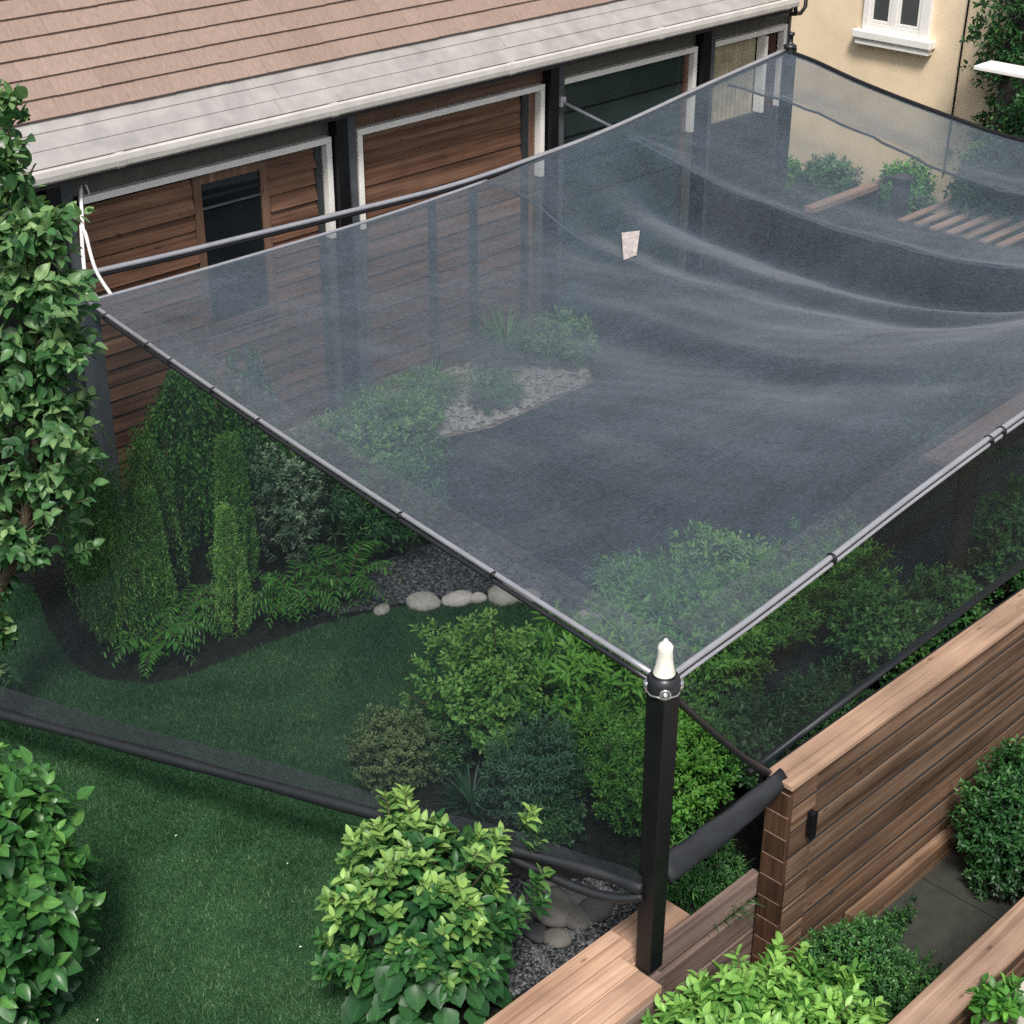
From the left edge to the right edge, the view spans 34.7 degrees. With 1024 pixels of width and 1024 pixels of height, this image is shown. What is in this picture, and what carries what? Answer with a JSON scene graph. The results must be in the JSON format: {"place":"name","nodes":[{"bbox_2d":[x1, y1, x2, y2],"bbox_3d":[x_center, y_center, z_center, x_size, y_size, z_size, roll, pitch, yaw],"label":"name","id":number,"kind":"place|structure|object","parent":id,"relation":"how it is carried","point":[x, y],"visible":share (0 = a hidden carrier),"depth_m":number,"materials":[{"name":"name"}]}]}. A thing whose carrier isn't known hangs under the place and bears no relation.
{"place":"outdoors","nodes":[
{"label":"outdoors","id":0,"kind":"place"},
{"bbox_2d":[0,582,607,1023],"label":"lawn","id":1,"kind":"structure","parent":0,"point":[210,936],"depth_m":11.21,"materials":[{"name":"green plant"}]},
{"bbox_2d":[0,742,105,1023],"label":"hedge shrub","id":2,"kind":"object","parent":1,"relation":"on","point":[46,943],"visible":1,"depth_m":9.11,"materials":[{"name":"green plant"}]},
{"bbox_2d":[0,79,108,689],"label":"broadleaf tree","id":3,"kind":"object","parent":1,"relation":"on","point":[42,350],"visible":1,"depth_m":10.71,"materials":[{"name":"green plant"}]},
{"bbox_2d":[373,603,389,615],"bbox_3d":[-1.081,0.815,13.665,0.160,0.078,0.123,-25,37,-39],"label":"edging stone","id":4,"kind":"object","parent":1,"relation":"on","point":[380,609],"visible":0.97,"depth_m":13.63,"materials":[{"name":"grey stone"}]},
{"bbox_2d":[405,591,440,610],"bbox_3d":[-0.745,0.761,13.773,0.290,0.132,0.230,-7,29,-13],"label":"edging stone","id":5,"kind":"object","parent":1,"relation":"on","point":[422,600],"visible":1,"depth_m":13.71,"materials":[{"name":"grey stone"}]},
{"bbox_2d":[441,590,471,607],"bbox_3d":[-0.461,0.737,13.807,0.284,0.114,0.189,-9,30,-17],"label":"edging stone","id":6,"kind":"object","parent":1,"relation":"on","point":[457,598],"visible":1,"depth_m":13.75,"materials":[{"name":"grey stone"}]},
{"bbox_2d":[471,592,487,602],"bbox_3d":[-0.285,0.728,13.833,0.159,0.071,0.122,-25,37,-39],"label":"edging stone","id":7,"kind":"object","parent":1,"relation":"on","point":[478,597],"visible":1,"depth_m":13.80,"materials":[{"name":"grey stone"}]},
{"bbox_2d":[487,583,519,605],"bbox_3d":[-0.052,0.703,13.879,0.330,0.162,0.277,-25,37,-39],"label":"edging stone","id":8,"kind":"object","parent":1,"relation":"on","point":[499,596],"visible":0.65,"depth_m":13.78,"materials":[{"name":"grey stone"}]},
{"bbox_2d":[319,543,565,616],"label":"gravel","id":9,"kind":"structure","parent":0,"point":[437,563],"depth_m":14.11,"materials":[{"name":"grey gravel"}]},
{"bbox_2d":[287,539,403,608],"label":"fern clump","id":10,"kind":"object","parent":9,"relation":"on","point":[348,580],"visible":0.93,"depth_m":13.80,"materials":[{"name":"green plant"}]},
{"bbox_2d":[11,209,913,1023],"bbox_3d":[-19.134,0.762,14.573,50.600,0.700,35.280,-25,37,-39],"label":"garden bed","id":11,"kind":"object","parent":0,"point":[83,647],"depth_m":13.35,"materials":[{"name":"soil"}]},
{"bbox_2d":[75,470,130,643],"bbox_3d":[-3.248,0.378,12.949,0.423,1.523,0.419,-25,37,-39],"label":"columnar conifer","id":12,"kind":"object","parent":11,"relation":"on","point":[91,528],"visible":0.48,"depth_m":12.92,"materials":[{"name":"green plant"}]},
{"bbox_2d":[56,424,150,626],"bbox_3d":[-3.286,0.147,13.020,0.688,1.849,0.747,-2,28,-4],"label":"weeping conifer","id":13,"kind":"object","parent":11,"relation":"on","point":[111,491],"visible":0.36,"depth_m":12.88,"materials":[{"name":"green plant"}]},
{"bbox_2d":[83,505,159,660],"bbox_3d":[-3.043,0.554,12.779,0.581,1.359,0.570,-25,37,-39],"label":"weeping conifer","id":14,"kind":"object","parent":11,"relation":"on","point":[113,547],"visible":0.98,"depth_m":12.69,"materials":[{"name":"green plant"}]},
{"bbox_2d":[111,422,191,598],"bbox_3d":[-2.987,0.027,13.491,0.612,1.617,0.603,-5,29,-9],"label":"weeping conifer","id":15,"kind":"object","parent":11,"relation":"on","point":[143,475],"visible":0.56,"depth_m":13.33,"materials":[{"name":"green plant"}]},
{"bbox_2d":[132,484,179,632],"bbox_3d":[-2.854,0.393,13.085,0.352,1.381,0.371,-25,37,-39],"label":"columnar conifer","id":16,"kind":"object","parent":11,"relation":"on","point":[153,523],"visible":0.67,"depth_m":12.97,"materials":[{"name":"green plant"}]},
{"bbox_2d":[101,600,212,678],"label":"fern clump","id":17,"kind":"object","parent":11,"relation":"on","point":[154,649],"visible":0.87,"depth_m":12.86,"materials":[{"name":"green plant"}]},
{"bbox_2d":[127,583,225,642],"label":"fern clump","id":18,"kind":"object","parent":11,"relation":"on","point":[199,602],"visible":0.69,"depth_m":13.15,"materials":[{"name":"green plant"}]},
{"bbox_2d":[138,365,249,570],"bbox_3d":[-2.706,-0.419,13.927,0.936,1.990,1.044,2,28,3],"label":"weeping conifer","id":19,"kind":"object","parent":11,"relation":"on","point":[191,409],"visible":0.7,"depth_m":13.67,"materials":[{"name":"green plant"}]},
{"bbox_2d":[209,501,255,637],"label":"columnar conifer","id":20,"kind":"object","parent":11,"relation":"on","point":[224,536],"visible":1,"depth_m":13.10,"materials":[{"name":"green plant"}]},
{"bbox_2d":[212,429,260,590],"bbox_3d":[-2.334,0.000,13.716,0.442,1.475,0.428,-25,37,-39],"label":"columnar conifer","id":21,"kind":"object","parent":11,"relation":"on","point":[223,488],"visible":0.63,"depth_m":13.57,"materials":[{"name":"green plant"}]},
{"bbox_2d":[208,398,291,540],"bbox_3d":[-2.279,-0.565,14.306,0.786,1.891,0.834,-17,32,-28],"label":"weeping conifer","id":22,"kind":"object","parent":11,"relation":"on","point":[251,437],"visible":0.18,"depth_m":14.14,"materials":[{"name":"green plant"}]},
{"bbox_2d":[247,442,328,571],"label":"silver shrub","id":23,"kind":"object","parent":11,"relation":"on","point":[297,499],"visible":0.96,"depth_m":13.87,"materials":[{"name":"green plant"}]},
{"bbox_2d":[236,558,347,627],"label":"fern clump","id":24,"kind":"object","parent":11,"relation":"on","point":[295,601],"visible":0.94,"depth_m":13.40,"materials":[{"name":"green plant"}]},
{"bbox_2d":[274,441,338,483],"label":"shrub","id":25,"kind":"object","parent":11,"relation":"on","point":[293,453],"visible":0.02,"depth_m":15.55,"materials":[{"name":"green plant"}]},
{"bbox_2d":[263,450,365,548],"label":"bamboo shrub","id":26,"kind":"object","parent":11,"relation":"on","point":[333,506],"visible":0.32,"depth_m":14.29,"materials":[{"name":"green plant"}]},
{"bbox_2d":[335,476,447,562],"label":"bamboo shrub","id":27,"kind":"object","parent":11,"relation":"on","point":[380,525],"visible":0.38,"depth_m":14.13,"materials":[{"name":"green plant"}]},
{"bbox_2d":[342,702,447,793],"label":"round shrub","id":28,"kind":"object","parent":11,"relation":"on","point":[398,744],"visible":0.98,"depth_m":11.36,"materials":[{"name":"green plant"}]},
{"bbox_2d":[309,783,555,1023],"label":"lime shrub","id":29,"kind":"object","parent":11,"relation":"on","point":[429,917],"visible":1,"depth_m":9.24,"materials":[{"name":"green plant"}]},
{"bbox_2d":[403,712,481,781],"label":"shrub","id":30,"kind":"object","parent":11,"relation":"on","point":[452,741],"visible":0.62,"depth_m":11.61,"materials":[{"name":"green plant"}]},
{"bbox_2d":[423,759,508,825],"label":"spiky plant","id":31,"kind":"object","parent":11,"relation":"on","point":[467,800],"visible":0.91,"depth_m":11.37,"materials":[{"name":"green plant"}]},
{"bbox_2d":[399,606,574,763],"bbox_3d":[-0.129,1.173,11.714,1.254,1.292,1.113,9,29,16],"label":"loose shrub","id":32,"kind":"object","parent":11,"relation":"on","point":[491,681],"visible":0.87,"depth_m":11.44,"materials":[{"name":"green plant"}]},
{"bbox_2d":[502,456,543,472],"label":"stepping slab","id":33,"kind":"structure","parent":11,"relation":"on","point":[525,463],"depth_m":15.98,"materials":[{"name":"grey stone"}]},
{"bbox_2d":[473,703,593,827],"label":"dark shrub","id":34,"kind":"object","parent":11,"relation":"on","point":[549,773],"visible":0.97,"depth_m":11.08,"materials":[{"name":"green plant"}]},
{"bbox_2d":[513,778,587,852],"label":"shrub","id":35,"kind":"object","parent":11,"relation":"on","point":[556,823],"visible":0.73,"depth_m":10.88,"materials":[{"name":"green plant"}]},
{"bbox_2d":[549,677,634,796],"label":"shrub","id":36,"kind":"object","parent":11,"relation":"on","point":[590,741],"visible":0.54,"depth_m":11.38,"materials":[{"name":"green plant"}]},
{"bbox_2d":[518,575,667,739],"bbox_3d":[0.587,1.160,11.921,1.186,1.187,1.276,-2,28,-4],"label":"strap shrub","id":37,"kind":"object","parent":11,"relation":"on","point":[578,669],"visible":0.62,"depth_m":11.55,"materials":[{"name":"green plant"}]},
{"bbox_2d":[587,553,677,623],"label":"garden shrub","id":38,"kind":"object","parent":11,"relation":"on","point":[635,583],"visible":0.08,"depth_m":13.41,"materials":[{"name":"green plant"}]},
{"bbox_2d":[585,699,740,837],"bbox_3d":[1.018,1.726,10.980,1.069,1.008,1.002,-25,37,-39],"label":"dense shrub","id":39,"kind":"object","parent":11,"relation":"on","point":[624,761],"visible":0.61,"depth_m":10.82,"materials":[{"name":"green plant"}]},
{"bbox_2d":[603,551,756,664],"bbox_3d":[1.311,0.787,12.863,1.075,0.885,1.081,-11,30,-19],"label":"garden shrub","id":40,"kind":"object","parent":11,"relation":"on","point":[674,605],"visible":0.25,"depth_m":12.73,"materials":[{"name":"green plant"}]},
{"bbox_2d":[619,833,766,938],"bbox_3d":[1.159,2.406,10.603,1.073,0.315,1.077,-25,37,-39],"label":"grass clump","id":41,"kind":"object","parent":11,"relation":"on","point":[695,903],"visible":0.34,"depth_m":10.49,"materials":[{"name":"green plant"}]},
{"bbox_2d":[666,817,746,903],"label":"fine shrub","id":42,"kind":"object","parent":11,"relation":"on","point":[702,870],"visible":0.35,"depth_m":10.53,"materials":[{"name":"green plant"}]},
{"bbox_2d":[646,588,777,715],"bbox_3d":[1.487,1.080,12.157,1.045,1.035,0.962,-10,30,-19],"label":"shade shrub","id":43,"kind":"object","parent":11,"relation":"on","point":[737,652],"visible":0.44,"depth_m":12.04,"materials":[{"name":"green plant"}]},
{"bbox_2d":[668,517,798,639],"bbox_3d":[1.799,0.517,13.409,1.070,0.868,1.202,-25,37,-39],"label":"garden shrub","id":44,"kind":"object","parent":11,"relation":"on","point":[746,559],"visible":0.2,"depth_m":13.28,"materials":[{"name":"green plant"}]},
{"bbox_2d":[679,681,805,788],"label":"shade shrub","id":45,"kind":"object","parent":11,"relation":"on","point":[741,716],"visible":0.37,"depth_m":11.44,"materials":[{"name":"green plant"}]},
{"bbox_2d":[725,537,829,657],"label":"shade shrub","id":46,"kind":"object","parent":11,"relation":"on","point":[761,601],"visible":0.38,"depth_m":12.84,"materials":[{"name":"green plant"}]},
{"bbox_2d":[788,157,801,172],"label":"shrub","id":47,"kind":"object","parent":11,"relation":"on","point":[794,164],"depth_m":23.85,"materials":[{"name":"green plant"}]},
{"bbox_2d":[768,656,875,746],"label":"shade shrub","id":48,"kind":"object","parent":11,"relation":"on","point":[823,703],"visible":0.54,"depth_m":11.89,"materials":[{"name":"green plant"}]},
{"bbox_2d":[796,156,862,191],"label":"shrub","id":49,"kind":"object","parent":11,"relation":"on","point":[819,169],"visible":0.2,"depth_m":22.94,"materials":[{"name":"green plant"}]},
{"bbox_2d":[765,509,902,631],"bbox_3d":[2.610,0.502,13.382,1.099,0.968,1.051,-5,29,-9],"label":"garden shrub","id":50,"kind":"object","parent":11,"relation":"on","point":[882,577],"visible":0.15,"depth_m":13.29,"materials":[{"name":"green plant"}]},
{"bbox_2d":[803,188,878,243],"bbox_3d":[4.720,-4.195,22.558,2.200,0.500,0.150,-25,37,-39],"label":"timber edging","id":51,"kind":"object","parent":11,"relation":"on","point":[813,232],"visible":0.06,"depth_m":22.00,"materials":[{"name":"brown wood"}]},
{"bbox_2d":[873,158,938,208],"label":"shrub","id":52,"kind":"object","parent":11,"relation":"on","point":[922,180],"visible":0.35,"depth_m":22.46,"materials":[{"name":"green plant"}]},
{"bbox_2d":[487,513,595,562],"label":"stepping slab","id":53,"kind":"structure","parent":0,"point":[563,532],"depth_m":14.71,"materials":[{"name":"grey stone"}]},
{"bbox_2d":[505,877,637,998],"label":"gravel","id":54,"kind":"structure","parent":0,"point":[592,935],"depth_m":10.18,"materials":[{"name":"grey gravel"}]},
{"bbox_2d":[517,892,530,902],"bbox_3d":[0.094,2.493,10.485,0.127,0.056,0.162,0,28,-1],"label":"cobblestone","id":55,"kind":"object","parent":54,"relation":"on","point":[525,895],"visible":0.34,"depth_m":10.49,"materials":[{"name":"grey stone"}]},
{"bbox_2d":[523,922,546,943],"bbox_3d":[0.155,2.628,10.235,0.143,0.065,0.173,-25,37,-39],"label":"cobblestone","id":56,"kind":"object","parent":54,"relation":"on","point":[535,934],"visible":0.96,"depth_m":10.20,"materials":[{"name":"grey stone"}]},
{"bbox_2d":[525,947,553,977],"bbox_3d":[0.187,2.757,10.005,0.113,0.064,0.320,-13,31,-23],"label":"pebble border","id":57,"kind":"object","parent":54,"relation":"on","point":[536,955],"visible":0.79,"depth_m":10.02,"materials":[{"name":"grey gravel"}]},
{"bbox_2d":[539,879,555,886],"bbox_3d":[0.219,2.407,10.653,0.146,0.045,0.108,-6,29,-11],"label":"cobblestone","id":58,"kind":"object","parent":54,"relation":"on","point":[551,884],"visible":0.18,"depth_m":10.62,"materials":[{"name":"grey stone"}]},
{"bbox_2d":[529,887,574,927],"bbox_3d":[0.255,2.524,10.446,0.287,0.132,0.367,-11,30,-19],"label":"cobblestone","id":59,"kind":"object","parent":54,"relation":"on","point":[562,904],"visible":0.72,"depth_m":10.36,"materials":[{"name":"grey stone"}]},
{"bbox_2d":[544,928,571,948],"bbox_3d":[0.278,2.652,10.194,0.192,0.077,0.154,-2,28,-3],"label":"cobblestone","id":60,"kind":"object","parent":54,"relation":"on","point":[561,938],"visible":1,"depth_m":10.16,"materials":[{"name":"grey stone"}]},
{"bbox_2d":[565,905,591,930],"bbox_3d":[0.409,2.567,10.356,0.193,0.082,0.222,-25,37,-39],"label":"cobblestone","id":61,"kind":"object","parent":54,"relation":"on","point":[578,917],"visible":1,"depth_m":10.30,"materials":[{"name":"grey stone"}]},
{"bbox_2d":[565,884,594,904],"bbox_3d":[0.434,2.470,10.543,0.229,0.090,0.203,-25,37,-39],"label":"cobblestone","id":62,"kind":"object","parent":54,"relation":"on","point":[577,898],"visible":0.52,"depth_m":10.48,"materials":[{"name":"grey stone"}]},
{"bbox_2d":[542,903,619,953],"bbox_3d":[0.440,2.604,10.297,0.664,0.065,0.114,-22,35,-35],"label":"pebble border","id":63,"kind":"object","parent":54,"relation":"on","point":[574,932],"visible":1,"depth_m":10.24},
{"bbox_2d":[578,897,615,922],"bbox_3d":[0.539,2.518,10.439,0.275,0.094,0.212,-25,37,-39],"label":"cobblestone","id":64,"kind":"object","parent":54,"relation":"on","point":[594,909],"visible":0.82,"depth_m":10.38,"materials":[{"name":"grey stone"}]},
{"bbox_2d":[584,877,637,910],"bbox_3d":[0.642,2.457,10.569,0.134,0.061,0.435,-25,37,-39],"label":"pebble border","id":65,"kind":"object","parent":54,"relation":"on","point":[598,884],"visible":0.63,"depth_m":10.59,"materials":[{"name":"grey gravel"}]},
{"bbox_2d":[579,608,599,621],"bbox_3d":[0.624,0.875,13.558,0.285,0.121,0.188,-25,37,-39],"label":"edging stone","id":66,"kind":"object","parent":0,"point":[585,610],"visible":0.1,"depth_m":13.52,"materials":[{"name":"grey stone"}]},
{"bbox_2d":[548,242,1023,705],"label":"patio","id":67,"kind":"structure","parent":0,"point":[887,270],"depth_m":19.75,"materials":[{"name":"grey concrete"}]},
{"bbox_2d":[822,577,943,688],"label":"shade shrub","id":68,"kind":"object","parent":67,"relation":"on","point":[875,626],"visible":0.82,"depth_m":12.38,"materials":[{"name":"green plant"}]},
{"bbox_2d":[901,561,993,650],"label":"shade shrub","id":69,"kind":"object","parent":67,"relation":"on","point":[964,593],"visible":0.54,"depth_m":12.82,"materials":[{"name":"green plant"}]},
{"bbox_2d":[899,197,1013,275],"bbox_3d":[6.170,-3.664,21.599,1.600,0.430,1.550,-25,37,-39],"label":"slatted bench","id":70,"kind":"object","parent":67,"relation":"on","point":[999,272],"visible":0.02,"depth_m":21.75,"materials":[{"name":"brown wood"}]},
{"bbox_2d":[950,143,989,207],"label":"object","id":71,"kind":"object","parent":67,"relation":"on","point":[976,196],"visible":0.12,"depth_m":21.91,"materials":[{"name":"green plant"}]},
{"bbox_2d":[965,473,1023,598],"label":"shade shrub","id":72,"kind":"object","parent":67,"relation":"on","point":[1001,563],"visible":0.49,"depth_m":13.52,"materials":[{"name":"green plant"}]},
{"bbox_2d":[789,920,891,1023],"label":"ground","id":73,"kind":"structure","parent":0,"point":[825,958],"depth_m":10.94,"materials":[{"name":"soil"}]},
{"bbox_2d":[0,0,807,526],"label":"house","id":74,"kind":"structure","parent":73,"relation":"on","point":[160,126],"depth_m":15.68,"materials":[{"name":"brown wood"}]},
{"bbox_2d":[189,159,272,268],"bbox_3d":[-2.634,-2.517,15.596,0.850,1.545,0.050,-25,37,-39],"label":"window","id":75,"kind":"structure","parent":74,"relation":"in","point":[234,201],"depth_m":15.42,"materials":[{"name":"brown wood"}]},
{"bbox_2d":[562,55,682,259],"bbox_3d":[1.260,-3.805,19.353,2.150,2.840,0.024,-25,37,-39],"label":"glass door","id":76,"kind":"structure","parent":74,"relation":"in","point":[613,98],"depth_m":19.13,"materials":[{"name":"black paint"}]},
{"bbox_2d":[764,32,776,107],"bbox_3d":[3.181,-4.725,21.050,0.343,2.820,0.030,-25,37,-39],"label":"door","id":77,"kind":"structure","parent":74,"relation":"in","point":[772,36],"depth_m":20.53,"materials":[{"name":"brown wood"}]},
{"bbox_2d":[483,900,689,1023],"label":"timber deck","id":78,"kind":"structure","parent":73,"relation":"on","point":[604,979],"depth_m":9.54,"materials":[{"name":"brown wood"}]},
{"bbox_2d":[76,32,1023,973],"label":"canopy frame","id":79,"kind":"object","parent":78,"relation":"on","point":[662,682],"visible":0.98,"depth_m":10.40,"materials":[{"name":"black paint"}]},
{"bbox_2d":[79,225,87,293],"bbox_3d":[-3.573,-2.082,13.683,0.041,0.552,0.387,-6,29,-10],"label":"rope","id":80,"kind":"object","parent":79,"relation":"hanging from","point":[83,261],"visible":0.59,"depth_m":13.66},
{"bbox_2d":[79,184,111,293],"bbox_3d":[-3.580,-2.296,13.864,0.148,0.779,0.708,-13,31,-23],"label":"rope","id":81,"kind":"object","parent":79,"relation":"attached to","point":[103,283],"visible":0.94,"depth_m":13.73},
{"bbox_2d":[0,687,643,903],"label":"side net","id":82,"kind":"object","parent":79,"relation":"hanging from","point":[23,709],"visible":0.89,"depth_m":10.54,"materials":[{"name":"fabric"}]},
{"bbox_2d":[94,53,1023,669],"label":"roof net","id":83,"kind":"object","parent":79,"relation":"attached to","point":[392,357],"visible":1,"depth_m":12.89,"materials":[{"name":"fabric"}]},
{"bbox_2d":[679,422,1023,784],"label":"side net","id":84,"kind":"object","parent":79,"relation":"hanging from","point":[944,499],"visible":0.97,"depth_m":10.37,"materials":[{"name":"fabric"}]},
{"bbox_2d":[656,868,758,1019],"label":"plank wall","id":85,"kind":"structure","parent":73,"relation":"on","point":[688,945],"depth_m":10.25,"materials":[{"name":"brown wood"}]},
{"bbox_2d":[640,930,890,1023],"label":"leafy shrub","id":86,"kind":"object","parent":73,"relation":"on","point":[756,993],"visible":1,"depth_m":9.38,"materials":[{"name":"green plant"}]},
{"bbox_2d":[797,910,923,1023],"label":"boxwood ball","id":87,"kind":"object","parent":73,"relation":"on","point":[833,943],"visible":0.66,"depth_m":10.15,"materials":[{"name":"green plant"}]},
{"bbox_2d":[751,589,1023,975],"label":"wooden fence","id":88,"kind":"object","parent":73,"relation":"on","point":[857,820],"visible":0.88,"depth_m":10.98,"materials":[{"name":"brown wood"}]},
{"bbox_2d":[668,768,787,883],"bbox_3d":[1.262,1.845,9.693,1.064,0.271,0.119,-22,35,-35],"label":"net roll","id":89,"kind":"object","parent":88,"relation":"attached to","point":[706,840],"visible":0.97,"depth_m":9.67,"materials":[{"name":"black fabric"}]},
{"bbox_2d":[788,0,1007,204],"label":"yellow house","id":90,"kind":"structure","parent":73,"relation":"on","point":[916,51],"depth_m":22.67,"materials":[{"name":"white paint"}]},
{"bbox_2d":[851,0,935,55],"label":"window","id":91,"kind":"structure","parent":90,"relation":"in","point":[905,26],"depth_m":22.40,"materials":[{"name":"white paint"}]},
{"bbox_2d":[942,0,1023,217],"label":"ivy wall","id":92,"kind":"structure","parent":90,"relation":"attached to","point":[1008,114],"depth_m":21.02,"materials":[{"name":"green plant"}]},
{"bbox_2d":[872,944,944,1018],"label":"ground creeper","id":93,"kind":"object","parent":73,"relation":"on","point":[922,983],"visible":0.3,"depth_m":10.56,"materials":[{"name":"green plant"}]},
{"bbox_2d":[888,897,1023,1023],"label":"plank fence","id":94,"kind":"object","parent":73,"relation":"on","point":[994,951],"depth_m":9.40,"materials":[{"name":"brown wood"}]},
{"bbox_2d":[888,173,915,210],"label":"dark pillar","id":95,"kind":"structure","parent":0,"point":[906,179],"depth_m":21.60,"materials":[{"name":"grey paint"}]},
{"bbox_2d":[848,838,1023,982],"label":"paving","id":96,"kind":"structure","parent":0,"point":[953,920],"depth_m":11.33,"materials":[{"name":"grey concrete"}]},
{"bbox_2d":[846,891,917,965],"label":"ground creeper","id":97,"kind":"object","parent":96,"relation":"on","point":[894,924],"visible":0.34,"depth_m":11.14,"materials":[{"name":"green plant"}]},
{"bbox_2d":[946,728,1023,903],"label":"dense bush","id":98,"kind":"object","parent":96,"relation":"on","point":[993,829],"visible":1,"depth_m":11.27,"materials":[{"name":"green plant"}]},
{"bbox_2d":[942,445,1023,565],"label":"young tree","id":99,"kind":"object","parent":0,"point":[960,530],"visible":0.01,"depth_m":13.35,"materials":[{"name":"plant"}]},
{"bbox_2d":[974,60,1023,78],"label":"white board","id":100,"kind":"object","parent":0,"point":[1006,69],"visible":1,"depth_m":19.55,"materials":[{"name":"paint"}]},
{"bbox_2d":[981,981,1023,1023],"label":"pavement","id":101,"kind":"structure","parent":0,"point":[1021,1019],"depth_m":9.33,"materials":[{"name":"beige stone"}]},
{"bbox_2d":[965,971,1023,1023],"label":"corner sprig","id":102,"kind":"object","parent":101,"relation":"on","point":[992,1000],"visible":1,"depth_m":9.16,"materials":[{"name":"green plant"}]}
]}

